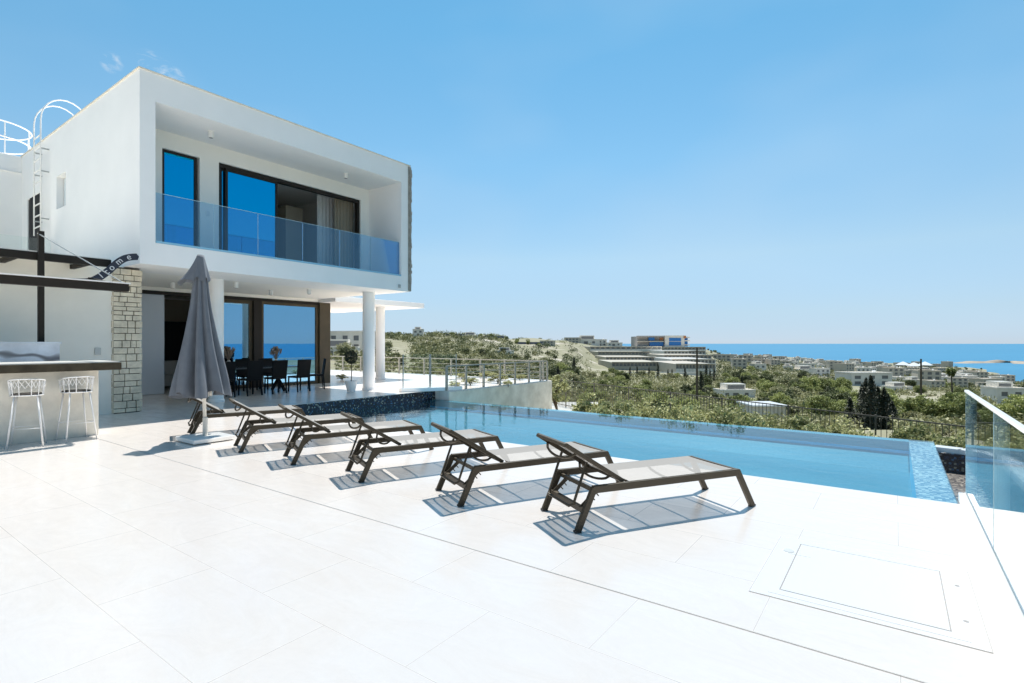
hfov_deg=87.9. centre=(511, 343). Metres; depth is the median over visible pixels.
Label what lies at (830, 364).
town house
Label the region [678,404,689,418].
leafy shrub
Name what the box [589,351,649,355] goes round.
terraced apartments
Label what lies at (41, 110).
roof ladder
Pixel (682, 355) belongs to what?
terraced apartments
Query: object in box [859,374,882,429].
cypress
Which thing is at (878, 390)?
cypress
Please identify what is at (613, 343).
town house
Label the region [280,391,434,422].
pool side mosaic
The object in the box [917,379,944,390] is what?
town house
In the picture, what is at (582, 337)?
upper window
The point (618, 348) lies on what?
terraced apartments
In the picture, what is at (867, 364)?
town house
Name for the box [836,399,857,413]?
green tree
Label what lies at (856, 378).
town house
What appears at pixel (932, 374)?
town house
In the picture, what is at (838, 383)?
green tree
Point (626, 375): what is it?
dark tree
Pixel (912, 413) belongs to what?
shrubby bush
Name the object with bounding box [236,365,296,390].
dining table
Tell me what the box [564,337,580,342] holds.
town house
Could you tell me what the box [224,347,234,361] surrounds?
vase of dried grass
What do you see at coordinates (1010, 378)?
town house
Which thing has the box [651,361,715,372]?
terraced apartments
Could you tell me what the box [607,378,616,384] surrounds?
green tree
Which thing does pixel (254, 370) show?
dining chair
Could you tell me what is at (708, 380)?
dark tree
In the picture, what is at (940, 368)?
town house
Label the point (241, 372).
dining chair
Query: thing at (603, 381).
green tree
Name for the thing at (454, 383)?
leafy shrub
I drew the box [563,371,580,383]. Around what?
olive tree
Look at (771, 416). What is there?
leafy shrub
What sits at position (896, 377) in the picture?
town house
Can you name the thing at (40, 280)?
pergola
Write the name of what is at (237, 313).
dining door leaf
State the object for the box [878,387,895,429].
cypress
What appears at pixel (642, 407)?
leafy shrub
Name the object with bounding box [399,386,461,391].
pool end kerb
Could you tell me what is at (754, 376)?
green tree
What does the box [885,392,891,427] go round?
cypress
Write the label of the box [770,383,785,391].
green tree
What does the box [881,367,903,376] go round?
town house
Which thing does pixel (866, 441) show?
pool lip
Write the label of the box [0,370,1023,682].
deck
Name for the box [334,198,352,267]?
curtain
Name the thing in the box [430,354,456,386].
glass screen
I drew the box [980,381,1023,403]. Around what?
town house
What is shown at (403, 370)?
railing posts
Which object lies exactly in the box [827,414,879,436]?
leafy shrub
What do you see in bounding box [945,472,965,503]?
overflow channel floor
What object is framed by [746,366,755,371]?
green tree
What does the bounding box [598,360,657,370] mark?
terraced apartments
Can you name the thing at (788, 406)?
iron fence
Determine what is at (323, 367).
dining chair
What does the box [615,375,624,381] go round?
green tree
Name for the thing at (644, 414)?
leafy shrub
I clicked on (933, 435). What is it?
leafy shrub
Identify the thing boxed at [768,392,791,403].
green tree
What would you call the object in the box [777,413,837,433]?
leafy shrub
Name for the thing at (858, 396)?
cypress
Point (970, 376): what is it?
town house
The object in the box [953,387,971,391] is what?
green tree
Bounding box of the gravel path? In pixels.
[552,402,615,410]
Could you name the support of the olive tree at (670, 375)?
on the ground
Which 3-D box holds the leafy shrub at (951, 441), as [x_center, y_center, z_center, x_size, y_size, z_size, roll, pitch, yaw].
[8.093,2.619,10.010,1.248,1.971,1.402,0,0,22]
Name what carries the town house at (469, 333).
on the ground
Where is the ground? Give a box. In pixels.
[330,335,1020,439]
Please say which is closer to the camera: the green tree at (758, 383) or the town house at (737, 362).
the green tree at (758, 383)
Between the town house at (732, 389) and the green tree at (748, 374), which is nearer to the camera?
the town house at (732, 389)
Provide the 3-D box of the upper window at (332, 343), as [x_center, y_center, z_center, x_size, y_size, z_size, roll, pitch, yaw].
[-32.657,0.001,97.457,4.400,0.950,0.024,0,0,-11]
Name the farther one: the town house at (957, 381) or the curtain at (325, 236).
the town house at (957, 381)
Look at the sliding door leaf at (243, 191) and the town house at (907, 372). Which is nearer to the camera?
the sliding door leaf at (243, 191)
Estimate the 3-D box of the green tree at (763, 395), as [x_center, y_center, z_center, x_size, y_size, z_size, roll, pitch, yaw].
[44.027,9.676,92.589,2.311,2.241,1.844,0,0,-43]
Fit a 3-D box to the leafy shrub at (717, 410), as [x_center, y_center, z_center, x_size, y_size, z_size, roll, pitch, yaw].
[5.179,2.534,12.781,1.597,2.236,1.422,0,0,19]
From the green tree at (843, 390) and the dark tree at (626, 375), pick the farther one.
the dark tree at (626, 375)
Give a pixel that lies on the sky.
(703, 171)
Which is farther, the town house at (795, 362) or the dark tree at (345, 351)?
the town house at (795, 362)
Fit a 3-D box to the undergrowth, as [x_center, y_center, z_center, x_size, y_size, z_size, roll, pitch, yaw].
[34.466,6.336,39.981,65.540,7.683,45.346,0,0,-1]
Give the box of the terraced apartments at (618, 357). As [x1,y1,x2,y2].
[595,355,655,360]
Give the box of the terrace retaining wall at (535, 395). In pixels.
[449,381,551,408]
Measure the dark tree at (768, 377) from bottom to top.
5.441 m
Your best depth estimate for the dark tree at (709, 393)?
80.64 m
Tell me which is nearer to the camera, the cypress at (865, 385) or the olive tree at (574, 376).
the cypress at (865, 385)
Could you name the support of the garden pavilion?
on the ground
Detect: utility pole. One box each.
[689,347,704,401]
[920,359,921,394]
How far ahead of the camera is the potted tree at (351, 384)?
15.91 m
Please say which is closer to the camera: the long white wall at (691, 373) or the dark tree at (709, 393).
the dark tree at (709, 393)
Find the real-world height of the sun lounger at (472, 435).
0.692 m
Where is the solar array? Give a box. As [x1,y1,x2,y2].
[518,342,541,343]
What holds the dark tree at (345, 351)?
on the ground
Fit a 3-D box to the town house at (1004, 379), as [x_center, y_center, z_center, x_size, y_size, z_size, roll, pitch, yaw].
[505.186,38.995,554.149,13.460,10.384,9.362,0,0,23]
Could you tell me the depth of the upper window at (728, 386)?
111.23 m
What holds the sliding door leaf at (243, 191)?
in the villa
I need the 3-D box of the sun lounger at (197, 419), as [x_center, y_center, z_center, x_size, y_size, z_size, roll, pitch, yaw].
[-4.369,1.111,8.846,1.890,0.692,0.622,0,0,-33]
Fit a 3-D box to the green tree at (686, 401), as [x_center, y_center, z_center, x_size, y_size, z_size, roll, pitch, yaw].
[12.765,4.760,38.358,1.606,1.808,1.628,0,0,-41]
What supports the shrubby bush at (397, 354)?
on the ground
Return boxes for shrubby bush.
[387,352,408,365]
[786,407,806,416]
[901,411,928,418]
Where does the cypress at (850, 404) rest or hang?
on the ground
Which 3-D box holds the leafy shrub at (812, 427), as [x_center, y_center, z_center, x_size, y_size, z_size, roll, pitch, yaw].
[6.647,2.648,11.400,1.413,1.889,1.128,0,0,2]
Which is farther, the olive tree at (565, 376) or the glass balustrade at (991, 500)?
the olive tree at (565, 376)
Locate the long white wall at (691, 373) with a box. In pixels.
[628,372,714,375]
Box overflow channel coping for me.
[933,445,965,454]
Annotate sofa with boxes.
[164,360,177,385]
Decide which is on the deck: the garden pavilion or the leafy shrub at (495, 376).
the leafy shrub at (495, 376)
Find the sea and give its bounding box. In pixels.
[622,344,1023,381]
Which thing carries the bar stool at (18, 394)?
on the deck
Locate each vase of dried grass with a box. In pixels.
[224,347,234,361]
[269,346,281,359]
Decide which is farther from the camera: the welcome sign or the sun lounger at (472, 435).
the welcome sign
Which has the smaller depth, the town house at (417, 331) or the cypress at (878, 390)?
the cypress at (878, 390)
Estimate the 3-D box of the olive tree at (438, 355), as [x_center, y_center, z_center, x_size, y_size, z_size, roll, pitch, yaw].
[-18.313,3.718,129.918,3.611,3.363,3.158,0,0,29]
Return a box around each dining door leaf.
[224,299,251,388]
[262,301,317,386]
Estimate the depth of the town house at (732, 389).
111.09 m
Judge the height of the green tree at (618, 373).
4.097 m
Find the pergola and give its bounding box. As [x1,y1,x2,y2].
[0,231,130,341]
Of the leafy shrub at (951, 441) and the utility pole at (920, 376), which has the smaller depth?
the leafy shrub at (951, 441)
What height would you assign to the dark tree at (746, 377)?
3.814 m
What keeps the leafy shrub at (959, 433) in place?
on the ground
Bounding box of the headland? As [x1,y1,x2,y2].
[954,360,1023,363]
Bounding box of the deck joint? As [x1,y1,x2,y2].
[91,436,927,682]
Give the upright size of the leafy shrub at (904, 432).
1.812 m
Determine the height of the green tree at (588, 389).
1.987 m
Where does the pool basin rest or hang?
in the deck
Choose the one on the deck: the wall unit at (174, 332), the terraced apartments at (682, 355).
the wall unit at (174, 332)
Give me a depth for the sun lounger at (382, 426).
6.81 m
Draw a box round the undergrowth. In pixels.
[552,395,1023,437]
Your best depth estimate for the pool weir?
7.10 m
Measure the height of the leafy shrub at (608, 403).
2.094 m
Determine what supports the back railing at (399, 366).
on the deck
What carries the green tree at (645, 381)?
on the ground
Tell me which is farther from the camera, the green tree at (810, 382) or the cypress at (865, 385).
the green tree at (810, 382)
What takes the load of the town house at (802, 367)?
on the ground
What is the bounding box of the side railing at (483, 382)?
[445,361,547,390]
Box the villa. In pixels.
[0,66,423,414]
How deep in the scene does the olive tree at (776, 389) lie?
110.30 m
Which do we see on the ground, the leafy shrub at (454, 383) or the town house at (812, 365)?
the town house at (812, 365)
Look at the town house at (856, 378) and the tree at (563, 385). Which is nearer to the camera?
the tree at (563, 385)
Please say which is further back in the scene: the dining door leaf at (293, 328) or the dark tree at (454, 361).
the dark tree at (454, 361)
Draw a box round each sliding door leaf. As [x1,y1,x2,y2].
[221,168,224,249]
[225,169,277,257]
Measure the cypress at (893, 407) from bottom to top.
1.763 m
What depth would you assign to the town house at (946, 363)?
1052.80 m
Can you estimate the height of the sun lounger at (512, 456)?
0.692 m
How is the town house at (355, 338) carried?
on the ground
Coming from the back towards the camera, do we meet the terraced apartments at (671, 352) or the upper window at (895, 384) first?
the terraced apartments at (671, 352)
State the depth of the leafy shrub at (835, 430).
12.01 m
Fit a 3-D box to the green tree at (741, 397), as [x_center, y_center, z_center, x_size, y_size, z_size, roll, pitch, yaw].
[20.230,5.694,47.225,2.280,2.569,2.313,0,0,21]
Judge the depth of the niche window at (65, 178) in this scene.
13.81 m
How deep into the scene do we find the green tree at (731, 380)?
167.02 m
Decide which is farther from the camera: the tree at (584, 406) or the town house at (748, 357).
the town house at (748, 357)
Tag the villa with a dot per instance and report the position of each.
(167, 179)
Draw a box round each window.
[29,193,39,250]
[64,178,65,205]
[162,149,196,245]
[330,341,346,345]
[354,335,358,340]
[581,336,593,338]
[649,342,663,345]
[669,338,680,340]
[669,342,680,345]
[727,385,743,388]
[800,366,810,368]
[894,383,903,385]
[999,383,1010,386]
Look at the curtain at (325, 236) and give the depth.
16.98 m
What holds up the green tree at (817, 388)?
on the ground
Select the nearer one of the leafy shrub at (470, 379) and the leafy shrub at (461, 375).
the leafy shrub at (470, 379)
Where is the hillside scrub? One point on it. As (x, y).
(801, 397)
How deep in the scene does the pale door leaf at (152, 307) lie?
14.99 m
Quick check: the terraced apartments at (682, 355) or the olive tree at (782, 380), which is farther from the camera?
the terraced apartments at (682, 355)
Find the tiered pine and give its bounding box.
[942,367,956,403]
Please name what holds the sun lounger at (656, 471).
on the deck
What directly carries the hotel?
on the ground
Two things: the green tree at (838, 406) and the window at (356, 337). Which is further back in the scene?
the window at (356, 337)
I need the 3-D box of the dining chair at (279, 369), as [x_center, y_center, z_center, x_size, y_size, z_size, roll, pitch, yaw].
[-6.859,0.966,15.425,0.529,0.972,0.460,0,0,38]
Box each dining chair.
[225,361,235,396]
[235,359,257,390]
[238,361,263,395]
[259,358,280,389]
[264,360,287,393]
[288,359,310,391]
[307,358,325,388]
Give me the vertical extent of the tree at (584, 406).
1.846 m
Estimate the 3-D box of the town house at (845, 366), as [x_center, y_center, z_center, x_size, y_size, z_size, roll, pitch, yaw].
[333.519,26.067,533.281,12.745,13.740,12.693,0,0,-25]
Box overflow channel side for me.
[937,451,965,473]
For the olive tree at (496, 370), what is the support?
on the ground
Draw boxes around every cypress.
[698,371,705,392]
[838,397,855,419]
[848,411,863,429]
[852,383,864,423]
[857,378,875,429]
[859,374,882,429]
[873,385,888,429]
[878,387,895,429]
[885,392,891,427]
[887,401,898,429]
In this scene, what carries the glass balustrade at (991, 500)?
on the deck
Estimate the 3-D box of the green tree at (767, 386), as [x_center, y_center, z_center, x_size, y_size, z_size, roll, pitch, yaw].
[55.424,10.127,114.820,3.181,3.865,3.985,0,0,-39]
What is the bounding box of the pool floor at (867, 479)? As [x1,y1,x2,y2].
[390,416,911,497]
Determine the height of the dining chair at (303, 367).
0.972 m
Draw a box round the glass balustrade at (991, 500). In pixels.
[958,390,1023,659]
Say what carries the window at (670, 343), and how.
in the hotel
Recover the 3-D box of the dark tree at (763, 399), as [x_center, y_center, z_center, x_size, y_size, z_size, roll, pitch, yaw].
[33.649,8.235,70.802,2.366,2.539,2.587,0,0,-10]
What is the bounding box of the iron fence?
[545,378,965,437]
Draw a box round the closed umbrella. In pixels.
[168,255,234,444]
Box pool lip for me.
[430,400,908,450]
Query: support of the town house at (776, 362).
on the ground
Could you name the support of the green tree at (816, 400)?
on the ground
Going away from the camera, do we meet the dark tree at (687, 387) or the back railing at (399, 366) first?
the back railing at (399, 366)
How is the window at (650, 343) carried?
in the hotel
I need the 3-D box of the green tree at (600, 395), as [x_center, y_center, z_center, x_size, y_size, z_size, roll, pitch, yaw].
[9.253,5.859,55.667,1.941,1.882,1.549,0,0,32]
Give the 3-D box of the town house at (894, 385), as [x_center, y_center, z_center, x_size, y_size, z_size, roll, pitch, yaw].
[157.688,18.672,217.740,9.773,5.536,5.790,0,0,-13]
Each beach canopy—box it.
[896,362,909,364]
[906,362,919,365]
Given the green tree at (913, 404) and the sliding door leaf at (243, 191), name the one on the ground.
the green tree at (913, 404)
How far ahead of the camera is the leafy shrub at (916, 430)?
11.09 m
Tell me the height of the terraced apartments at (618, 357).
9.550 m
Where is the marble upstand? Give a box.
[0,342,61,361]
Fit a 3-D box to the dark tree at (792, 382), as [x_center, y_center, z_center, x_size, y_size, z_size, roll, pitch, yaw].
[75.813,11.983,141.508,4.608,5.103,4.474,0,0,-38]
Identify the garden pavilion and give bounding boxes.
[736,401,785,419]
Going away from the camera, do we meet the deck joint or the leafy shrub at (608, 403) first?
the deck joint
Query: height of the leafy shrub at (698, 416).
2.266 m
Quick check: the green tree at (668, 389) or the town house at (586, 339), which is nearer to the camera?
the green tree at (668, 389)
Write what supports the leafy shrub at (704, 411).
on the ground
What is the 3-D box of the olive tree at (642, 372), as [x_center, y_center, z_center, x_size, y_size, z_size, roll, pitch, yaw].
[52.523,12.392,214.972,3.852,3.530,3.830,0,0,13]
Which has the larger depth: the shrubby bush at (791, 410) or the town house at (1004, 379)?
the town house at (1004, 379)
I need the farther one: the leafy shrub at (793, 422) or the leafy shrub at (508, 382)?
the leafy shrub at (508, 382)
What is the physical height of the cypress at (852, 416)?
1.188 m
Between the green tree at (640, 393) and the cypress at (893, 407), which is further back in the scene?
the green tree at (640, 393)
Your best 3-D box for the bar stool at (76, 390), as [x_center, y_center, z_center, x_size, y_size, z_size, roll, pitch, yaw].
[-6.576,0.972,8.023,0.400,0.959,0.408,0,0,32]
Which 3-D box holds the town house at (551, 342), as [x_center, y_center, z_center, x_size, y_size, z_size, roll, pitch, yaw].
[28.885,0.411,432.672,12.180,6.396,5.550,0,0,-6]
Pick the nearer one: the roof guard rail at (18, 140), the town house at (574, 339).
the roof guard rail at (18, 140)
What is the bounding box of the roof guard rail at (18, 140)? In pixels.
[0,119,32,154]
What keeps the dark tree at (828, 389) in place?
on the ground
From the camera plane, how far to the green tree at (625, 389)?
72.54 m
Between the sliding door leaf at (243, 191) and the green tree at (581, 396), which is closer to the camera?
the sliding door leaf at (243, 191)
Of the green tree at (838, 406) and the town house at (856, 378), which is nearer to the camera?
the green tree at (838, 406)
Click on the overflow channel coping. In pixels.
(950, 449)
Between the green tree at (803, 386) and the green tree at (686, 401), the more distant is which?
the green tree at (803, 386)
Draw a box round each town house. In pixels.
[330,331,375,353]
[330,339,359,359]
[412,327,423,336]
[462,332,477,336]
[496,347,513,353]
[540,341,554,345]
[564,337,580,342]
[579,335,599,345]
[600,338,606,345]
[606,340,622,345]
[712,353,733,361]
[713,383,755,397]
[731,358,746,368]
[738,354,751,362]
[749,361,765,370]
[752,358,766,364]
[767,359,779,365]
[780,360,791,364]
[783,364,792,371]
[789,360,798,364]
[793,365,810,371]
[798,362,814,367]
[809,367,829,376]
[826,360,841,369]
[834,362,853,372]
[834,370,892,385]
[854,367,869,370]
[865,362,878,366]
[877,366,892,371]
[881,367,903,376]
[881,382,912,392]
[892,376,904,381]
[902,376,922,383]
[904,367,919,369]
[904,369,910,375]
[911,369,940,379]
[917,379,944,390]
[930,367,946,372]
[941,361,952,366]
[947,377,967,387]
[954,374,977,382]
[964,371,987,377]
[969,377,1002,384]
[975,382,985,387]
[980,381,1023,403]
[988,376,1005,380]
[994,374,1015,382]
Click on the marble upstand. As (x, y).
(27, 351)
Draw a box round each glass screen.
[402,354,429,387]
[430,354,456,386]
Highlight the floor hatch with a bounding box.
[749,536,993,653]
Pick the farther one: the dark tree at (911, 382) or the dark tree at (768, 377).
the dark tree at (911, 382)
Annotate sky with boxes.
[0,0,1023,343]
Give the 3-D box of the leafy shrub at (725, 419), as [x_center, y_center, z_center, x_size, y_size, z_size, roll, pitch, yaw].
[5.199,2.478,12.095,1.581,2.341,1.534,0,0,-20]
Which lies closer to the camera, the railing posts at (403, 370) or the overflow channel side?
the overflow channel side
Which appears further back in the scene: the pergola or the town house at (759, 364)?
the town house at (759, 364)
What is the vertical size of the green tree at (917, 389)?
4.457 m
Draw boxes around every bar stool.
[5,379,46,449]
[55,376,97,442]
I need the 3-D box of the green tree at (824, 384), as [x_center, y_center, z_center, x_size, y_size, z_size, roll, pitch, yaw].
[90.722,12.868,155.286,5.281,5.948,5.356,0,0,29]
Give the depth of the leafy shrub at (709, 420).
12.43 m
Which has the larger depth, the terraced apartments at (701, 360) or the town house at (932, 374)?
the terraced apartments at (701, 360)
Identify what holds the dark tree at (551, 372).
on the ground
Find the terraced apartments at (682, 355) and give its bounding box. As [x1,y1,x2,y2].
[646,354,711,358]
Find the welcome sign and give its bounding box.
[75,253,138,279]
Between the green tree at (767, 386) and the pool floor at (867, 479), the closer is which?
the pool floor at (867, 479)
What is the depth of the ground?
330.19 m
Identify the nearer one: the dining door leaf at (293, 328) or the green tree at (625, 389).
the dining door leaf at (293, 328)
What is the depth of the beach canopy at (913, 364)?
896.04 m
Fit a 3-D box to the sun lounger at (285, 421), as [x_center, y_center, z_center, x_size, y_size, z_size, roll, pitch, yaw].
[-3.046,1.111,7.756,1.890,0.692,0.622,0,0,-33]
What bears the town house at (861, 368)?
on the ground
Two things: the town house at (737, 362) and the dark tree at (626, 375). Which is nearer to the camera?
the dark tree at (626, 375)
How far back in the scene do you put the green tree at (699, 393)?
83.59 m
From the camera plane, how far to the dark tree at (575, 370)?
117.25 m
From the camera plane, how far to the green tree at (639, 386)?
70.03 m
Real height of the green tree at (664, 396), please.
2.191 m
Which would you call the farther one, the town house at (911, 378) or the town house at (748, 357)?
the town house at (748, 357)
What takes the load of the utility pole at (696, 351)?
on the ground
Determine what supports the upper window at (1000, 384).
in the town house at (999, 390)
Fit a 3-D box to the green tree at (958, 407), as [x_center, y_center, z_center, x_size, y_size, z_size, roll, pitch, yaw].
[31.040,4.782,36.927,2.868,2.969,2.707,0,0,-1]
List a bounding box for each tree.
[333,342,355,354]
[338,346,353,355]
[344,351,357,391]
[419,359,436,370]
[433,352,442,359]
[446,359,460,366]
[469,360,482,369]
[488,367,507,374]
[509,368,524,373]
[545,367,560,376]
[548,374,570,409]
[554,374,573,385]
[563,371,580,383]
[566,366,578,374]
[570,392,604,412]
[580,393,595,401]
[585,371,596,378]
[587,387,599,392]
[592,391,609,400]
[598,380,611,388]
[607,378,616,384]
[614,370,623,376]
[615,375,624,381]
[615,384,629,393]
[621,372,629,379]
[629,384,648,398]
[635,392,648,401]
[638,370,645,375]
[641,379,652,385]
[648,390,672,409]
[663,386,674,391]
[667,372,675,377]
[672,396,686,406]
[679,397,701,411]
[680,385,691,390]
[691,389,705,397]
[704,377,712,386]
[705,391,720,399]
[724,377,739,382]
[726,393,749,409]
[740,372,751,380]
[743,374,751,380]
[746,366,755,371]
[751,374,759,380]
[756,378,769,389]
[757,396,772,400]
[758,373,773,381]
[759,381,775,395]
[759,393,767,397]
[768,388,795,401]
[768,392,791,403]
[769,386,783,391]
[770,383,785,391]
[779,378,789,385]
[781,399,797,408]
[786,386,801,396]
[787,379,804,387]
[790,382,807,390]
[799,376,821,387]
[804,394,838,416]
[814,386,822,391]
[817,399,842,415]
[818,377,832,390]
[823,386,834,392]
[824,389,851,400]
[832,378,853,391]
[835,388,858,398]
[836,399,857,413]
[880,392,903,417]
[899,393,938,419]
[905,379,916,386]
[913,385,926,394]
[934,391,982,418]
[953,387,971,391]
[996,394,1023,419]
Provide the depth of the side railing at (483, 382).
18.32 m
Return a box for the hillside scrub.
[330,330,1022,412]
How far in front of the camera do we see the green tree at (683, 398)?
41.51 m
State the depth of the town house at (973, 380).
380.71 m
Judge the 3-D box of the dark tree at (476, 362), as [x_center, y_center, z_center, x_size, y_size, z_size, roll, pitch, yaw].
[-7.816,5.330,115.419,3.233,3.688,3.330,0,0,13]
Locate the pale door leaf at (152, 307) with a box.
[140,294,163,394]
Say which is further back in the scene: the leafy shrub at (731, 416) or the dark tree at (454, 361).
the dark tree at (454, 361)
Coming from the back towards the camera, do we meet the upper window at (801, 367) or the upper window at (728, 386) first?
the upper window at (801, 367)
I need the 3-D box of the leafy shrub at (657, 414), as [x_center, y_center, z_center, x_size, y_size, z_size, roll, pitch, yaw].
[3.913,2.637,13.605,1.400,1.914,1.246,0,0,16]
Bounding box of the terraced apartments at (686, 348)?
[662,347,705,350]
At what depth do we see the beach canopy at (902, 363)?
895.80 m
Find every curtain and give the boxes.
[317,195,333,264]
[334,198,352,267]
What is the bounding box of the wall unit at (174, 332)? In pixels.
[164,321,186,360]
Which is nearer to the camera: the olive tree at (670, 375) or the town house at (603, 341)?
the olive tree at (670, 375)
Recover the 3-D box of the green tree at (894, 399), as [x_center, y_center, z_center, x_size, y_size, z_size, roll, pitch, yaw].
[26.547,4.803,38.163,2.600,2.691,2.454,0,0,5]
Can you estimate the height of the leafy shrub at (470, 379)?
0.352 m
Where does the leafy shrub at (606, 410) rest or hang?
on the ground
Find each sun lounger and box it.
[187,398,310,433]
[229,398,372,452]
[278,404,433,464]
[340,412,505,482]
[431,422,619,506]
[536,433,755,533]
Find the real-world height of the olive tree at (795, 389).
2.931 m
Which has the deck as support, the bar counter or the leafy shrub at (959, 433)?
the bar counter
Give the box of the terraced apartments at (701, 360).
[654,357,715,368]
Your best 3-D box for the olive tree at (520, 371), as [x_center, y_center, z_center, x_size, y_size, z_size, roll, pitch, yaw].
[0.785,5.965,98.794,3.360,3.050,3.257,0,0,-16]
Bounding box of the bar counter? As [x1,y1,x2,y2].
[0,360,121,445]
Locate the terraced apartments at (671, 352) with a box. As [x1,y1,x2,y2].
[649,350,705,354]
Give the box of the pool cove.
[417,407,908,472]
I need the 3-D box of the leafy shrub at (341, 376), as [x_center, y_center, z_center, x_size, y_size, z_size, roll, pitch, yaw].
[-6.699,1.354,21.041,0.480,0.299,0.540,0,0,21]
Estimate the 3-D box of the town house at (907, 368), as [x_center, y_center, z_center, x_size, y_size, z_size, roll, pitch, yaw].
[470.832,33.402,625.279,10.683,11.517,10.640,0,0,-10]
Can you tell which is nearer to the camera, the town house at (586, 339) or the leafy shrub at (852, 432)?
the leafy shrub at (852, 432)
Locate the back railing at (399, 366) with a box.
[332,356,543,379]
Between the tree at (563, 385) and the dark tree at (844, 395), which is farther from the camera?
the dark tree at (844, 395)
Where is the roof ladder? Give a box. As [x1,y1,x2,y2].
[33,99,80,235]
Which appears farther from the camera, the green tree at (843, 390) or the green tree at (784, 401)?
the green tree at (843, 390)
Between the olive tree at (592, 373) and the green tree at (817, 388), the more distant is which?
the olive tree at (592, 373)
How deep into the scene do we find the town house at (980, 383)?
331.15 m
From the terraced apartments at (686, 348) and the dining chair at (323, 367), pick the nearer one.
the dining chair at (323, 367)
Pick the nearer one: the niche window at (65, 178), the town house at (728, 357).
the niche window at (65, 178)
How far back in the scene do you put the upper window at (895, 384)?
216.62 m
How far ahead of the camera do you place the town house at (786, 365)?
440.40 m
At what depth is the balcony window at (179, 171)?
12.65 m
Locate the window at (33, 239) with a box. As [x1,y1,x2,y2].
[29,193,39,250]
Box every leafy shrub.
[335,374,348,379]
[448,380,460,385]
[455,373,467,377]
[461,377,479,384]
[486,372,507,382]
[502,380,512,386]
[516,374,526,379]
[591,400,633,412]
[594,396,642,416]
[629,392,669,417]
[641,410,661,417]
[648,410,680,418]
[654,395,699,419]
[669,402,715,421]
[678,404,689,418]
[681,412,716,422]
[694,406,708,414]
[700,408,743,423]
[707,404,761,426]
[712,401,772,427]
[738,411,764,423]
[759,411,800,427]
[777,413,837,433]
[802,423,828,432]
[825,426,846,433]
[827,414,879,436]
[889,427,920,439]
[891,421,931,441]
[919,432,965,447]
[921,431,945,442]
[942,429,965,446]
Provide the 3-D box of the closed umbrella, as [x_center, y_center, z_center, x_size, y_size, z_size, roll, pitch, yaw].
[-4.661,0.059,7.946,0.799,2.758,0.772,0,0,36]
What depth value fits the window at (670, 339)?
639.63 m
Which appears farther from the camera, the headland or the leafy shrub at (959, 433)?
the headland
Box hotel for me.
[631,336,689,346]
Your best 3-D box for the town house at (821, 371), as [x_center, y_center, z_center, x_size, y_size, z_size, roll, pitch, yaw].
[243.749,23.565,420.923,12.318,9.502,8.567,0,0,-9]
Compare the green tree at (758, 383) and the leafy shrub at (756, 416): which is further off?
the green tree at (758, 383)
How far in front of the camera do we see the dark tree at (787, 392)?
71.72 m
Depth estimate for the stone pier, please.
11.10 m
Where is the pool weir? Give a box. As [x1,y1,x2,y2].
[909,441,956,503]
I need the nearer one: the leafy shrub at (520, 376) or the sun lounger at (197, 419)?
the sun lounger at (197, 419)
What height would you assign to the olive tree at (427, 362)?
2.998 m
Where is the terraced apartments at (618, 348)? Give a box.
[583,346,661,350]
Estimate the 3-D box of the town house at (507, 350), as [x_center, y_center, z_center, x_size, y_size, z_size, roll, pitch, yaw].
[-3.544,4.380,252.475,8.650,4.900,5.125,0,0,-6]
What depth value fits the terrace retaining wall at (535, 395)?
18.83 m
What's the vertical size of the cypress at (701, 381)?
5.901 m
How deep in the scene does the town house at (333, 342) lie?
97.46 m
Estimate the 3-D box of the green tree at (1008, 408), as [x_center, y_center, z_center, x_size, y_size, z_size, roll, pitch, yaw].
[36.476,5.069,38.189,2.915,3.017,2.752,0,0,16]
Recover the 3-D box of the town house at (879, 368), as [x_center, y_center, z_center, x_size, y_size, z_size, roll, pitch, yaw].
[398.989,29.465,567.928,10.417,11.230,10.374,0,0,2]
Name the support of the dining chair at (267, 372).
on the deck
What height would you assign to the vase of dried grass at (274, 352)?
0.613 m
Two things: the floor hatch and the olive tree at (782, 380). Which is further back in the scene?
the olive tree at (782, 380)
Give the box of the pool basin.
[430,406,916,497]
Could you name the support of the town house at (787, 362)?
on the ground
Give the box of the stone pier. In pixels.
[111,267,141,413]
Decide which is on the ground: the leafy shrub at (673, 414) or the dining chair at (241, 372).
the leafy shrub at (673, 414)
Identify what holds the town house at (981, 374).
on the ground

